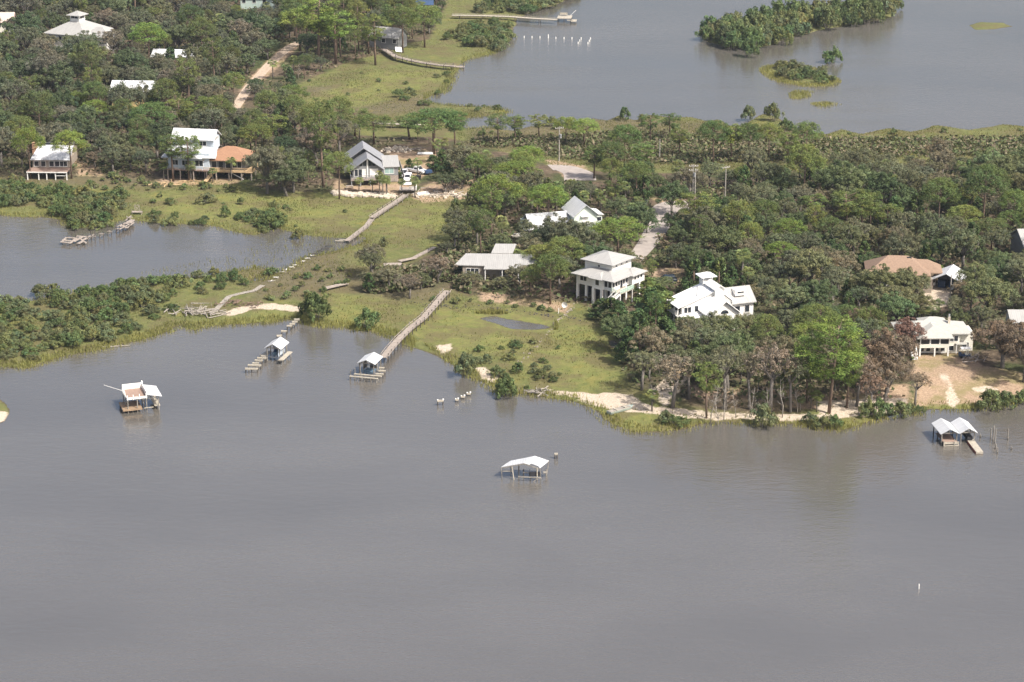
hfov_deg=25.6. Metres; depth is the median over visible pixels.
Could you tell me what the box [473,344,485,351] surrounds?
mangrove shrub
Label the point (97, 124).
live oak
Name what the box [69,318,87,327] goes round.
mangrove bush
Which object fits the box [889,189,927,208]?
round oak
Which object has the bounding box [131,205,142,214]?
dock gate
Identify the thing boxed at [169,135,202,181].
pine tree
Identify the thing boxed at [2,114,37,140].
pine tree
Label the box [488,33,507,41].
mangrove tree
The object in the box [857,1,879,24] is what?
mangrove tree
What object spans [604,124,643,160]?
pine tree
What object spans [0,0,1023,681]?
water
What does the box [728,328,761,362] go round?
round oak
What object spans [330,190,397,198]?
seawall rocks
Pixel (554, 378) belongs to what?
mangrove shrub
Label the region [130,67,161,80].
live oak
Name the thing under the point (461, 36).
mangrove tree
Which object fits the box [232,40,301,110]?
sand road
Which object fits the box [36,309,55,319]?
mangrove bush
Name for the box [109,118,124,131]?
thinned oak
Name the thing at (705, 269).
scrub oak
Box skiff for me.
[606,404,632,414]
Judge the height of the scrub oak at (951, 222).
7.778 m
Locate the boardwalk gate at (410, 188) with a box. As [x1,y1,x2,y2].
[400,184,416,190]
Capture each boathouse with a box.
[105,382,161,413]
[260,337,291,364]
[349,352,382,382]
[501,456,548,481]
[931,417,977,446]
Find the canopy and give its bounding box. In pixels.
[395,47,401,53]
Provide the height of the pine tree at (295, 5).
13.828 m
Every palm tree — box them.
[97,46,107,59]
[136,0,146,7]
[159,162,168,179]
[184,161,195,179]
[208,168,216,182]
[212,13,225,23]
[224,157,236,180]
[262,1,269,8]
[267,60,278,78]
[282,64,290,77]
[287,55,296,70]
[288,128,296,146]
[322,149,331,173]
[354,177,363,191]
[369,178,375,191]
[374,170,382,193]
[378,174,386,194]
[383,176,390,193]
[397,178,405,193]
[409,176,419,197]
[412,158,422,174]
[432,138,440,155]
[440,138,448,148]
[482,150,490,166]
[495,215,509,232]
[513,248,523,253]
[521,206,531,214]
[550,180,564,211]
[578,190,589,202]
[594,188,602,206]
[596,195,605,211]
[606,187,618,198]
[615,195,626,214]
[620,181,630,197]
[632,196,644,204]
[645,389,660,411]
[670,159,684,178]
[726,194,737,217]
[735,248,751,282]
[737,364,745,384]
[741,266,754,284]
[752,392,760,405]
[753,371,763,400]
[760,390,768,402]
[776,384,787,408]
[797,396,805,411]
[806,386,816,407]
[810,390,824,411]
[914,306,930,316]
[926,305,940,315]
[934,298,944,306]
[953,160,967,176]
[965,287,971,311]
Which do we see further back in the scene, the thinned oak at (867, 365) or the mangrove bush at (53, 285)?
the mangrove bush at (53, 285)
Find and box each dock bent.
[245,368,257,372]
[248,364,261,369]
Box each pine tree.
[0,29,17,53]
[0,71,17,95]
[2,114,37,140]
[5,99,30,117]
[9,126,45,178]
[16,90,61,125]
[20,75,38,90]
[39,105,53,125]
[50,128,90,178]
[69,39,106,75]
[69,91,87,106]
[73,0,87,11]
[79,99,108,122]
[80,80,108,118]
[82,67,102,102]
[86,56,98,70]
[108,98,135,129]
[125,117,144,157]
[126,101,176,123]
[127,129,154,163]
[128,21,167,65]
[129,114,153,148]
[144,7,161,22]
[148,77,181,123]
[155,33,172,48]
[157,131,186,181]
[164,96,194,118]
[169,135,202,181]
[173,56,201,100]
[174,3,203,44]
[184,17,216,43]
[185,95,209,112]
[199,36,225,74]
[200,95,226,127]
[202,9,213,19]
[203,97,236,129]
[220,71,245,103]
[222,45,241,70]
[230,4,241,11]
[236,123,273,147]
[239,112,261,149]
[242,109,266,141]
[252,89,279,114]
[256,113,288,143]
[272,0,281,6]
[276,7,317,50]
[276,84,309,110]
[279,0,305,35]
[280,2,311,39]
[281,94,306,127]
[294,54,313,78]
[294,103,328,147]
[295,0,340,59]
[299,150,315,184]
[301,103,341,186]
[308,97,329,117]
[309,118,328,128]
[311,10,358,63]
[321,151,356,198]
[323,95,354,137]
[324,18,354,57]
[331,0,354,12]
[331,112,346,128]
[341,107,368,135]
[344,0,365,36]
[344,0,370,49]
[349,25,361,55]
[352,113,396,146]
[355,26,383,53]
[358,13,391,64]
[366,0,383,20]
[368,0,380,25]
[375,0,388,25]
[378,3,406,26]
[383,5,421,52]
[386,0,417,7]
[394,115,424,139]
[400,107,463,153]
[407,0,426,7]
[407,4,445,47]
[414,126,420,138]
[420,111,442,140]
[442,110,468,144]
[462,152,485,186]
[464,204,480,235]
[465,207,494,252]
[468,173,525,224]
[471,154,486,174]
[477,187,503,236]
[481,159,494,173]
[484,112,510,143]
[490,162,520,174]
[494,159,538,195]
[505,114,526,141]
[508,145,546,160]
[509,182,527,209]
[511,151,536,180]
[519,267,540,296]
[521,243,555,260]
[525,184,545,212]
[526,183,569,211]
[527,114,551,137]
[528,250,571,304]
[539,235,585,279]
[552,116,576,143]
[570,117,599,145]
[581,145,604,178]
[590,216,646,252]
[591,140,626,179]
[596,157,624,184]
[596,236,610,243]
[603,172,626,200]
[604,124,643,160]
[619,160,652,195]
[628,140,656,161]
[640,113,662,140]
[644,259,658,273]
[647,292,666,323]
[660,112,681,135]
[668,128,692,152]
[673,191,720,230]
[689,214,709,246]
[691,362,723,418]
[694,119,732,161]
[719,123,745,160]
[720,199,755,229]
[732,122,766,147]
[732,166,749,183]
[736,221,764,239]
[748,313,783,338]
[749,198,780,231]
[754,122,784,157]
[764,240,799,264]
[771,218,807,235]
[772,364,799,403]
[775,132,800,163]
[783,142,827,186]
[786,321,827,340]
[789,303,842,330]
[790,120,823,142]
[790,333,828,402]
[792,314,867,413]
[798,193,828,217]
[804,204,826,232]
[813,214,845,231]
[826,337,868,407]
[828,188,873,233]
[836,304,858,315]
[839,193,860,207]
[843,192,879,222]
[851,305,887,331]
[864,189,882,223]
[873,203,903,227]
[919,177,961,222]
[938,194,967,218]
[945,204,984,228]
[959,181,979,215]
[962,164,1009,230]
[974,217,1012,249]
[979,167,1013,211]
[995,210,1023,238]
[997,188,1023,230]
[1016,211,1023,221]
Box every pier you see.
[380,288,451,362]
[381,47,455,69]
[452,13,557,21]
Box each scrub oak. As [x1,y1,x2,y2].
[436,218,470,248]
[439,240,452,250]
[442,140,485,182]
[442,206,474,236]
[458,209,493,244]
[474,168,519,206]
[488,155,512,166]
[512,167,551,207]
[522,237,546,256]
[563,180,589,194]
[583,221,598,244]
[585,183,598,199]
[590,243,616,251]
[628,326,672,368]
[631,259,646,268]
[635,351,661,379]
[661,343,682,360]
[663,172,682,182]
[664,325,706,355]
[671,164,709,197]
[675,317,704,341]
[685,175,709,191]
[685,324,731,367]
[686,182,702,189]
[691,266,714,279]
[699,160,724,186]
[716,168,738,188]
[720,201,749,220]
[726,182,748,200]
[732,145,769,179]
[732,237,769,269]
[740,185,779,215]
[748,170,762,184]
[748,181,778,211]
[750,160,783,180]
[750,283,767,297]
[750,312,767,325]
[751,232,763,244]
[755,360,782,384]
[759,232,778,256]
[765,230,799,261]
[773,197,805,229]
[773,308,810,338]
[779,176,800,187]
[779,249,809,276]
[784,183,814,209]
[785,261,797,284]
[791,268,804,285]
[792,231,823,250]
[792,334,830,350]
[802,204,833,232]
[804,344,836,382]
[808,243,838,276]
[812,190,834,207]
[816,248,861,292]
[819,263,851,299]
[819,367,851,390]
[825,153,850,164]
[832,215,875,255]
[835,316,897,350]
[838,150,871,165]
[842,339,880,373]
[844,285,874,308]
[849,144,877,160]
[855,159,896,180]
[878,210,921,232]
[878,225,914,252]
[882,158,912,175]
[896,167,932,192]
[902,154,917,162]
[903,161,919,170]
[904,206,919,214]
[908,156,925,167]
[909,211,953,241]
[913,166,935,187]
[923,136,953,153]
[923,161,948,173]
[925,151,950,169]
[926,171,950,194]
[930,148,956,173]
[939,215,968,243]
[941,227,985,268]
[948,279,969,297]
[951,156,967,161]
[957,178,988,205]
[967,304,997,329]
[970,188,1002,217]
[976,201,997,220]
[978,317,1012,348]
[981,225,1011,250]
[987,196,1012,224]
[998,256,1023,293]
[1012,165,1023,182]
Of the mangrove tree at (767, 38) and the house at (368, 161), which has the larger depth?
the mangrove tree at (767, 38)
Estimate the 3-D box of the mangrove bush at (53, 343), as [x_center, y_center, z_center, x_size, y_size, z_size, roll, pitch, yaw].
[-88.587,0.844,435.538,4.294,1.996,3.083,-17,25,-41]
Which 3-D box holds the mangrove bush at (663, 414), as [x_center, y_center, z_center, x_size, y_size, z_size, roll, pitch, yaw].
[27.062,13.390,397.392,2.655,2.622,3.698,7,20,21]
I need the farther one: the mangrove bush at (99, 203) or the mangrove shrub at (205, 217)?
the mangrove bush at (99, 203)
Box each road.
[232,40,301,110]
[548,165,595,179]
[631,200,688,261]
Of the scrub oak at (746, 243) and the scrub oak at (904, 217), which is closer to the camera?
the scrub oak at (746, 243)
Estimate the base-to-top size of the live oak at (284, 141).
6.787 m
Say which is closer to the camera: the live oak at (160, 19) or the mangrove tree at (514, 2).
the live oak at (160, 19)
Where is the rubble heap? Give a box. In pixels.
[380,145,423,152]
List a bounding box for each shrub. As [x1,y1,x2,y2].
[8,174,17,178]
[90,182,99,188]
[107,171,117,177]
[111,175,120,178]
[146,209,161,217]
[148,215,159,223]
[152,182,160,187]
[160,216,178,226]
[170,211,178,218]
[190,269,207,277]
[193,218,207,225]
[194,281,204,287]
[195,286,208,294]
[198,180,206,184]
[201,215,209,221]
[203,275,213,281]
[204,182,212,188]
[208,266,219,275]
[214,281,226,288]
[215,271,228,282]
[226,185,237,191]
[227,270,242,280]
[235,211,245,219]
[239,278,252,284]
[242,216,254,221]
[245,210,254,217]
[247,207,257,213]
[253,221,266,227]
[254,209,264,216]
[258,225,271,232]
[263,267,279,274]
[264,207,280,213]
[267,218,284,228]
[267,295,275,300]
[273,213,287,221]
[281,292,291,298]
[291,286,299,290]
[294,272,302,277]
[303,271,313,278]
[311,264,320,269]
[318,276,326,281]
[337,265,344,270]
[341,278,350,284]
[391,89,404,96]
[399,94,410,100]
[403,86,416,93]
[417,98,431,105]
[451,296,460,303]
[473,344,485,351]
[475,356,484,363]
[478,128,485,135]
[482,353,492,362]
[486,364,505,376]
[492,104,501,109]
[501,353,515,360]
[502,372,510,378]
[509,340,522,348]
[511,362,523,373]
[512,130,521,136]
[528,367,537,373]
[529,338,538,343]
[534,368,547,378]
[537,304,545,310]
[538,357,548,362]
[543,365,550,369]
[546,370,556,376]
[548,376,558,381]
[700,143,711,148]
[888,127,897,133]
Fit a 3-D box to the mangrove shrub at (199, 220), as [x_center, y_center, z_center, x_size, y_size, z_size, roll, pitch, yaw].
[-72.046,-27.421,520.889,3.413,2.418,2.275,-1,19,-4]
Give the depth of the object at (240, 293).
468.26 m
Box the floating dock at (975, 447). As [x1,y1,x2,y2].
[967,439,982,453]
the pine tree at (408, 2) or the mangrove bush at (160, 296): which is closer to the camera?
the mangrove bush at (160, 296)
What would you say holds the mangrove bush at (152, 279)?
on the ground at (954, 378)
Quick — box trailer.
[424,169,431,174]
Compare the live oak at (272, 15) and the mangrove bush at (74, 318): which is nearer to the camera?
the mangrove bush at (74, 318)
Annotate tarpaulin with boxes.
[415,0,433,4]
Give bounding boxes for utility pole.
[555,126,561,160]
[689,164,697,199]
[724,166,729,196]
[949,275,953,301]
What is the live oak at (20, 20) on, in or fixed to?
on the ground at (954, 378)
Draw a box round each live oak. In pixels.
[0,10,42,33]
[0,33,19,56]
[0,75,19,106]
[0,98,9,109]
[0,109,20,129]
[9,100,47,128]
[11,60,41,77]
[21,53,40,74]
[22,85,51,103]
[32,60,76,89]
[34,32,58,42]
[35,120,72,142]
[41,78,62,92]
[42,12,69,27]
[47,86,79,106]
[53,110,90,132]
[54,51,69,71]
[55,84,86,105]
[59,34,75,44]
[62,76,74,86]
[63,57,89,77]
[70,30,102,49]
[72,76,93,99]
[73,104,102,124]
[79,147,94,160]
[80,118,110,146]
[85,16,94,22]
[91,128,135,165]
[95,64,126,84]
[101,106,139,139]
[112,47,151,71]
[116,145,142,169]
[126,45,149,59]
[129,64,153,77]
[129,81,156,113]
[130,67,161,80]
[136,119,173,158]
[148,55,174,69]
[149,12,174,29]
[159,69,199,98]
[163,23,194,48]
[171,101,200,125]
[173,109,187,120]
[178,42,214,72]
[179,44,191,48]
[187,34,212,46]
[189,119,208,128]
[196,76,225,92]
[201,74,222,88]
[204,27,225,37]
[214,17,245,33]
[214,37,254,68]
[214,118,225,129]
[218,127,238,146]
[222,122,238,136]
[225,9,247,37]
[225,125,244,146]
[233,52,261,73]
[238,8,270,31]
[242,141,290,193]
[245,108,270,124]
[246,78,263,90]
[250,14,286,39]
[252,37,279,59]
[263,87,298,106]
[263,165,308,196]
[267,11,281,20]
[271,133,298,149]
[273,25,289,40]
[273,151,317,192]
[290,31,322,52]
[295,123,339,163]
[299,52,317,69]
[317,9,359,47]
[415,272,431,288]
[422,15,441,33]
[432,171,460,191]
[436,1,446,8]
[450,168,474,188]
[458,270,482,282]
[478,155,495,174]
[491,276,512,288]
[504,263,533,284]
[601,196,630,217]
[612,201,661,241]
[615,176,638,195]
[617,160,655,187]
[645,171,661,189]
[648,175,665,195]
[654,276,674,287]
[675,314,706,328]
[679,319,712,329]
[699,310,726,327]
[712,314,744,331]
[734,312,762,329]
[765,172,796,191]
[767,164,790,189]
[798,158,829,182]
[812,169,837,190]
[825,159,854,172]
[846,308,874,324]
[847,269,883,299]
[849,164,876,190]
[860,327,919,392]
[861,263,901,300]
[863,349,908,401]
[868,285,918,320]
[874,152,897,161]
[888,266,921,302]
[892,316,927,354]
[903,276,927,292]
[909,289,935,317]
[918,273,931,289]
[947,161,962,174]
[954,261,1002,299]
[959,275,1019,318]
[960,163,979,176]
[961,173,1009,206]
[970,155,986,164]
[970,319,1023,368]
[971,146,1010,165]
[972,154,1022,195]
[998,322,1023,382]
[1004,172,1023,193]
[1006,146,1023,162]
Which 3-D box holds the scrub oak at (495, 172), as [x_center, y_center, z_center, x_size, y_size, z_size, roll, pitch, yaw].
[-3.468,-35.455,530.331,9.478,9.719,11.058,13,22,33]
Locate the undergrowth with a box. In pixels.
[1,0,1023,407]
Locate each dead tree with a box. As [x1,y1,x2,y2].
[707,384,723,423]
[713,399,721,425]
[720,389,731,419]
[732,392,736,417]
[748,389,757,416]
[775,379,791,417]
[788,383,801,413]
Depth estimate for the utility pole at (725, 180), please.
537.76 m
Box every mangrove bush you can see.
[0,178,11,183]
[0,188,17,194]
[0,193,11,205]
[0,294,13,303]
[0,302,14,311]
[0,311,17,322]
[0,322,14,330]
[0,324,6,333]
[0,331,12,345]
[0,343,13,353]
[0,349,12,359]
[2,348,18,357]
[3,303,15,312]
[8,194,28,204]
[9,298,30,310]
[9,338,33,351]
[10,307,22,315]
[10,331,29,345]
[11,180,28,186]
[14,295,25,305]
[14,304,41,316]
[16,315,35,323]
[17,189,27,196]
[19,321,30,328]
[19,338,34,344]
[21,182,40,188]
[22,345,39,355]
[23,324,38,332]
[24,191,37,201]
[26,188,36,193]
[26,354,41,360]
[30,283,51,297]
[30,329,50,340]
[34,297,49,304]
[36,187,45,195]
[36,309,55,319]
[36,340,50,350]
[37,196,46,204]
[39,200,51,206]
[41,327,50,334]
[44,321,53,329]
[44,340,64,349]
[45,188,53,194]
[45,195,56,203]
[45,283,59,289]
[46,288,61,298]
[47,302,58,307]
[47,310,69,319]
[48,200,62,214]
[48,317,66,326]
[49,333,69,344]
[50,288,70,304]
[51,180,68,191]
[51,327,73,338]
[52,183,72,195]
[53,191,63,197]
[53,196,68,207]
[54,205,70,216]
[59,192,73,198]
[59,302,70,309]
[63,207,78,218]
[63,323,81,332]
[63,330,84,346]
[64,313,90,327]
[66,219,85,229]
[68,210,89,221]
[68,294,77,300]
[68,297,85,306]
[69,195,89,204]
[69,203,84,211]
[69,304,90,317]
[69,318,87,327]
[73,183,95,195]
[73,211,97,224]
[73,311,101,322]
[74,284,98,296]
[77,296,99,312]
[78,191,96,197]
[79,206,93,212]
[80,324,100,341]
[83,196,92,202]
[88,198,109,208]
[89,220,101,229]
[90,299,114,309]
[92,304,114,314]
[92,321,112,328]
[93,195,103,200]
[94,211,112,221]
[94,285,113,295]
[95,321,114,337]
[96,306,116,320]
[97,219,114,228]
[97,291,109,300]
[97,329,116,340]
[98,191,110,196]
[101,205,118,216]
[102,196,110,201]
[102,199,119,209]
[106,294,121,304]
[107,285,120,294]
[109,277,135,287]
[110,193,121,200]
[110,310,131,324]
[111,187,129,198]
[112,302,129,313]
[115,199,131,208]
[116,284,133,296]
[117,323,133,334]
[122,291,134,299]
[126,316,135,323]
[127,277,138,285]
[127,292,151,305]
[130,284,140,291]
[131,322,143,329]
[133,294,156,310]
[137,276,149,285]
[138,285,155,295]
[141,304,162,313]
[146,274,160,285]
[148,313,160,319]
[153,293,164,302]
[155,288,166,292]
[157,292,170,300]
[160,274,171,282]
[162,285,174,290]
[163,303,179,311]
[165,197,175,204]
[166,273,193,287]
[169,289,177,295]
[195,192,218,204]
[219,205,230,216]
[237,197,244,203]
[256,212,283,227]
[268,200,279,208]
[290,229,303,238]
[297,290,331,321]
[354,306,380,330]
[379,237,387,245]
[433,5,441,18]
[449,198,464,210]
[453,351,477,375]
[462,186,477,204]
[494,378,517,398]
[548,116,555,126]
[620,106,630,119]
[657,409,671,421]
[662,414,690,426]
[740,105,755,120]
[741,38,759,56]
[748,403,778,426]
[763,102,784,120]
[778,117,792,128]
[800,411,816,423]
[810,412,832,428]
[822,45,842,62]
[828,414,843,426]
[858,395,875,417]
[866,396,895,417]
[888,400,914,418]
[912,405,926,413]
[976,387,1002,411]
[1000,390,1016,409]
[1013,389,1023,403]
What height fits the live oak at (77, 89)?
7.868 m
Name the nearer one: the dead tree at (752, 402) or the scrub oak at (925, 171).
the dead tree at (752, 402)
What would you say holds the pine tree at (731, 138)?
on the ground at (954, 378)
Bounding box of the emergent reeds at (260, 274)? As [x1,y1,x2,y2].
[150,235,346,278]
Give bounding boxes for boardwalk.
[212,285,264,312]
[326,282,348,290]
[344,216,373,241]
[360,121,424,128]
[369,193,409,218]
[384,257,416,265]
[412,247,436,259]
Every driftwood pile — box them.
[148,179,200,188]
[164,303,223,315]
[192,307,231,317]
[214,298,263,307]
[411,185,464,195]
[518,386,549,395]
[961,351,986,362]
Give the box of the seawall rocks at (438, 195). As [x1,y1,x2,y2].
[413,191,472,198]
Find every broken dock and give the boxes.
[60,230,87,246]
[116,215,134,232]
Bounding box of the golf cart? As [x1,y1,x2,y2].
[958,347,970,357]
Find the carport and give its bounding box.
[932,264,964,290]
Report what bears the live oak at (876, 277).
on the ground at (954, 378)
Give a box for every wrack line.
[411,299,580,320]
[517,303,574,361]
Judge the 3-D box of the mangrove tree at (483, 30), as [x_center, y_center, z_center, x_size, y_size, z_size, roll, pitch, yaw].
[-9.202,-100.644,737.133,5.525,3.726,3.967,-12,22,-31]
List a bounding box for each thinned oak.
[0,1,16,11]
[0,58,12,76]
[0,78,31,101]
[0,126,23,166]
[6,58,28,76]
[7,25,45,48]
[7,144,32,167]
[8,0,42,12]
[13,39,26,56]
[19,0,42,10]
[19,46,45,57]
[22,76,50,91]
[24,49,69,92]
[28,38,54,52]
[39,26,48,34]
[42,1,65,24]
[47,104,74,118]
[50,44,71,57]
[56,0,88,11]
[58,121,88,144]
[59,7,87,21]
[63,30,100,62]
[75,48,106,76]
[76,141,94,150]
[85,150,105,167]
[86,127,111,151]
[90,8,117,26]
[96,29,126,59]
[96,147,125,170]
[102,48,113,64]
[104,12,133,29]
[105,80,147,108]
[107,53,122,62]
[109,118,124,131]
[111,36,128,49]
[116,21,147,40]
[117,44,132,51]
[118,64,142,79]
[125,8,156,38]
[132,149,160,172]
[147,36,166,48]
[150,52,165,67]
[153,110,177,135]
[154,67,171,81]
[155,59,175,68]
[156,78,177,106]
[157,69,174,98]
[159,18,177,28]
[164,0,185,11]
[165,119,189,127]
[169,121,190,128]
[170,55,186,65]
[175,10,207,23]
[177,0,208,9]
[182,56,205,72]
[183,24,199,47]
[187,103,232,128]
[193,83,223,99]
[197,59,223,74]
[198,41,221,56]
[201,71,212,76]
[206,1,231,12]
[211,10,226,31]
[215,32,239,41]
[215,51,243,77]
[215,91,235,112]
[219,91,235,99]
[225,113,242,126]
[227,18,258,43]
[230,107,246,119]
[239,27,272,54]
[239,33,252,45]
[240,43,266,66]
[245,82,263,98]
[257,134,275,145]
[262,104,291,132]
[265,7,278,14]
[272,82,283,87]
[283,146,307,159]
[285,21,295,37]
[286,110,301,134]
[293,133,305,150]
[308,0,334,10]
[314,55,330,69]
[315,152,335,170]
[323,117,361,151]
[354,243,385,270]
[356,271,380,281]
[359,251,386,271]
[363,7,383,25]
[375,264,403,284]
[393,272,422,298]
[420,253,457,283]
[626,349,660,390]
[650,353,694,408]
[672,348,707,399]
[703,343,747,409]
[737,349,767,409]
[744,342,803,412]
[772,352,809,412]
[838,355,881,406]
[856,373,890,413]
[902,370,932,406]
[946,294,970,310]
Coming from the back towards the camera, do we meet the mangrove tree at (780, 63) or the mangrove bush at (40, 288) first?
the mangrove tree at (780, 63)
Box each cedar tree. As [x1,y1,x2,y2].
[2,132,18,153]
[4,53,16,75]
[76,110,88,133]
[103,115,117,132]
[147,93,162,117]
[149,25,163,47]
[164,47,175,69]
[229,30,241,54]
[234,116,242,125]
[239,68,246,83]
[259,90,270,113]
[271,100,292,136]
[285,66,296,84]
[340,37,347,47]
[362,273,374,290]
[404,158,413,168]
[425,155,443,171]
[435,149,447,166]
[441,161,453,174]
[540,177,553,197]
[544,183,566,207]
[569,189,582,201]
[587,297,608,318]
[596,297,624,317]
[601,300,628,333]
[613,326,638,362]
[615,310,642,340]
[621,309,650,352]
[633,174,653,202]
[633,277,662,304]
[634,287,662,325]
[643,283,667,304]
[646,290,675,319]
[656,316,677,352]
[680,258,701,289]
[682,340,706,379]
[697,252,713,280]
[708,193,721,220]
[709,256,733,287]
[726,266,741,286]
[733,165,752,194]
[733,215,757,249]
[735,332,750,366]
[739,275,748,285]
[759,241,773,263]
[790,298,803,309]
[801,169,817,193]
[840,291,854,314]
[841,279,851,296]
[855,241,871,267]
[868,214,881,224]
[879,196,904,227]
[906,193,927,229]
[919,243,935,261]
[937,179,960,210]
[954,244,963,256]
[961,159,972,177]
[961,222,984,256]
[969,196,982,219]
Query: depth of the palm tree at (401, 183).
545.05 m
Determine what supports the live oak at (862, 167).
on the ground at (954, 378)
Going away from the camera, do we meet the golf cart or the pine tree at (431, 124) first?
the golf cart
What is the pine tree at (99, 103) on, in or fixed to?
on the ground at (954, 378)
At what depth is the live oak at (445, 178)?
544.14 m
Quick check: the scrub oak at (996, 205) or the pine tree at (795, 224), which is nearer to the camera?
the pine tree at (795, 224)
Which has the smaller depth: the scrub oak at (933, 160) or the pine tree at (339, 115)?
the scrub oak at (933, 160)
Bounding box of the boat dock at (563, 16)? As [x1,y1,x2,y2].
[557,11,576,22]
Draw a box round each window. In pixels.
[41,161,45,166]
[49,161,53,166]
[54,161,59,166]
[60,161,67,166]
[195,160,202,165]
[199,141,206,145]
[211,161,216,167]
[232,162,241,167]
[354,169,357,176]
[362,169,365,176]
[370,169,377,176]
[384,168,393,173]
[466,268,478,274]
[580,276,586,281]
[684,306,691,313]
[694,305,698,311]
[744,304,749,312]
[949,335,958,341]
[949,345,953,350]
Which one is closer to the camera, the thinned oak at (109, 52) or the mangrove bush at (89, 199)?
the mangrove bush at (89, 199)
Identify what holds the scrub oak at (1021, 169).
on the ground at (954, 378)
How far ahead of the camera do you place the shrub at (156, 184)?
551.64 m
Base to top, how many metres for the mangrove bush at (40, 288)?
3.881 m
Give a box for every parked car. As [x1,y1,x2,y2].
[403,172,414,180]
[406,166,426,174]
[655,274,677,283]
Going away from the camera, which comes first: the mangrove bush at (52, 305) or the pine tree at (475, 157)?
the mangrove bush at (52, 305)
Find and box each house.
[0,12,16,32]
[26,142,76,179]
[44,11,117,49]
[110,80,156,106]
[150,49,194,67]
[161,128,221,181]
[203,146,257,180]
[240,0,279,8]
[343,141,403,186]
[369,26,408,49]
[456,244,536,280]
[511,196,603,237]
[570,250,646,303]
[667,272,756,329]
[864,255,942,292]
[891,314,972,359]
[1004,309,1023,329]
[1010,229,1023,254]
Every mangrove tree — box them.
[442,31,453,39]
[444,29,456,35]
[454,31,466,37]
[455,24,473,31]
[456,27,468,34]
[457,33,466,39]
[461,35,474,46]
[466,29,473,35]
[469,22,479,28]
[469,35,487,46]
[473,0,488,12]
[477,28,490,35]
[480,26,492,31]
[488,18,500,25]
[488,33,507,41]
[488,39,505,50]
[491,27,506,34]
[492,0,514,9]
[495,5,505,11]
[495,34,508,42]
[495,38,509,45]
[501,19,513,27]
[503,0,519,9]
[503,22,512,27]
[504,31,514,37]
[510,0,529,11]
[518,3,534,14]
[528,0,545,10]
[529,4,538,12]
[540,0,556,8]
[695,25,713,40]
[699,15,716,26]
[699,22,715,37]
[710,19,720,29]
[712,23,729,43]
[713,20,730,34]
[716,24,738,47]
[719,30,743,49]
[722,15,735,28]
[730,10,742,20]
[730,21,746,39]
[740,16,756,34]
[740,25,765,47]
[743,6,762,18]
[744,27,771,45]
[746,9,756,24]
[749,11,769,26]
[759,4,775,16]
[761,23,773,37]
[762,20,779,28]
[765,23,778,40]
[767,0,788,14]
[769,26,793,44]
[770,14,788,20]
[773,18,791,26]
[774,60,788,68]
[776,10,792,22]
[777,67,789,75]
[783,23,793,38]
[784,0,801,12]
[785,8,808,22]
[786,69,797,77]
[788,11,800,22]
[789,61,806,69]
[789,73,804,79]
[790,18,811,35]
[795,11,807,21]
[798,5,816,23]
[801,69,819,77]
[803,66,812,75]
[809,0,829,6]
[811,8,823,25]
[813,74,828,82]
[815,5,841,29]
[816,2,828,9]
[817,65,827,72]
[817,70,828,78]
[827,7,841,22]
[828,75,836,81]
[831,0,844,8]
[837,7,850,20]
[839,0,861,12]
[844,11,862,25]
[854,0,866,13]
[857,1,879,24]
[866,0,885,23]
[869,0,897,15]
[891,0,901,7]
[893,1,903,8]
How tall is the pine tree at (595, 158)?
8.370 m
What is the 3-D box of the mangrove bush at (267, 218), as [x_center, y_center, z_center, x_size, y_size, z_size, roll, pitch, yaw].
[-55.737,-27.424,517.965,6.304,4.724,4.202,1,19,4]
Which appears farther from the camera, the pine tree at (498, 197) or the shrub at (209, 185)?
the shrub at (209, 185)
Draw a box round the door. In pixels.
[219,161,222,169]
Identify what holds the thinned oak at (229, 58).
on the ground at (954, 378)
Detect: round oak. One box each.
[33,9,47,15]
[39,0,57,6]
[82,5,101,13]
[88,0,105,9]
[100,0,134,22]
[128,6,145,14]
[140,0,175,17]
[202,0,218,12]
[487,233,510,246]
[490,190,520,215]
[515,219,541,233]
[515,231,541,253]
[532,227,548,242]
[534,212,577,243]
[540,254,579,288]
[559,222,607,263]
[568,240,612,261]
[597,309,616,319]
[600,314,641,350]
[612,236,629,250]
[617,247,638,260]
[631,261,643,269]
[636,322,659,335]
[637,214,658,232]
[650,180,694,214]
[659,211,682,229]
[661,242,690,268]
[666,225,689,242]
[670,242,707,267]
[672,219,694,240]
[684,205,730,245]
[686,195,718,220]
[691,332,761,390]
[694,222,743,252]
[698,249,725,270]
[715,205,733,220]
[717,219,738,228]
[720,195,731,205]
[721,239,735,255]
[722,247,761,279]
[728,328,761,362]
[747,273,771,293]
[749,334,804,376]
[751,209,782,235]
[751,263,767,275]
[751,326,776,340]
[757,276,782,300]
[759,257,794,291]
[763,278,816,310]
[766,190,802,222]
[780,211,813,230]
[782,248,834,282]
[794,230,823,245]
[796,301,824,335]
[798,278,838,304]
[820,238,849,255]
[820,302,839,317]
[822,160,879,193]
[822,221,869,253]
[829,183,861,206]
[834,208,860,220]
[859,252,880,265]
[863,200,892,227]
[864,172,916,203]
[866,224,887,250]
[876,291,918,321]
[880,228,930,254]
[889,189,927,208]
[920,236,939,259]
[929,198,956,217]
[929,238,954,264]
[946,308,971,320]
[953,179,964,197]
[969,248,996,263]
[984,260,1015,281]
[986,253,1010,279]
[990,248,1011,257]
[1000,290,1023,308]
[1003,206,1023,228]
[1008,251,1019,262]
[1008,252,1023,266]
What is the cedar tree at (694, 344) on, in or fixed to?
on the ground at (954, 378)
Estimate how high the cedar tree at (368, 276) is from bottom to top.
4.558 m
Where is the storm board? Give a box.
[417,152,432,153]
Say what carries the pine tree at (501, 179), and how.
on the ground at (954, 378)
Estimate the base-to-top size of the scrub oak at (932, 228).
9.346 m
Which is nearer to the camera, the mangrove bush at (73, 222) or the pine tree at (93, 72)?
the mangrove bush at (73, 222)
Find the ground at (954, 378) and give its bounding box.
[0,0,1023,432]
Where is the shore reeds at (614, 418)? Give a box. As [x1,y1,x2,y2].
[0,48,1018,435]

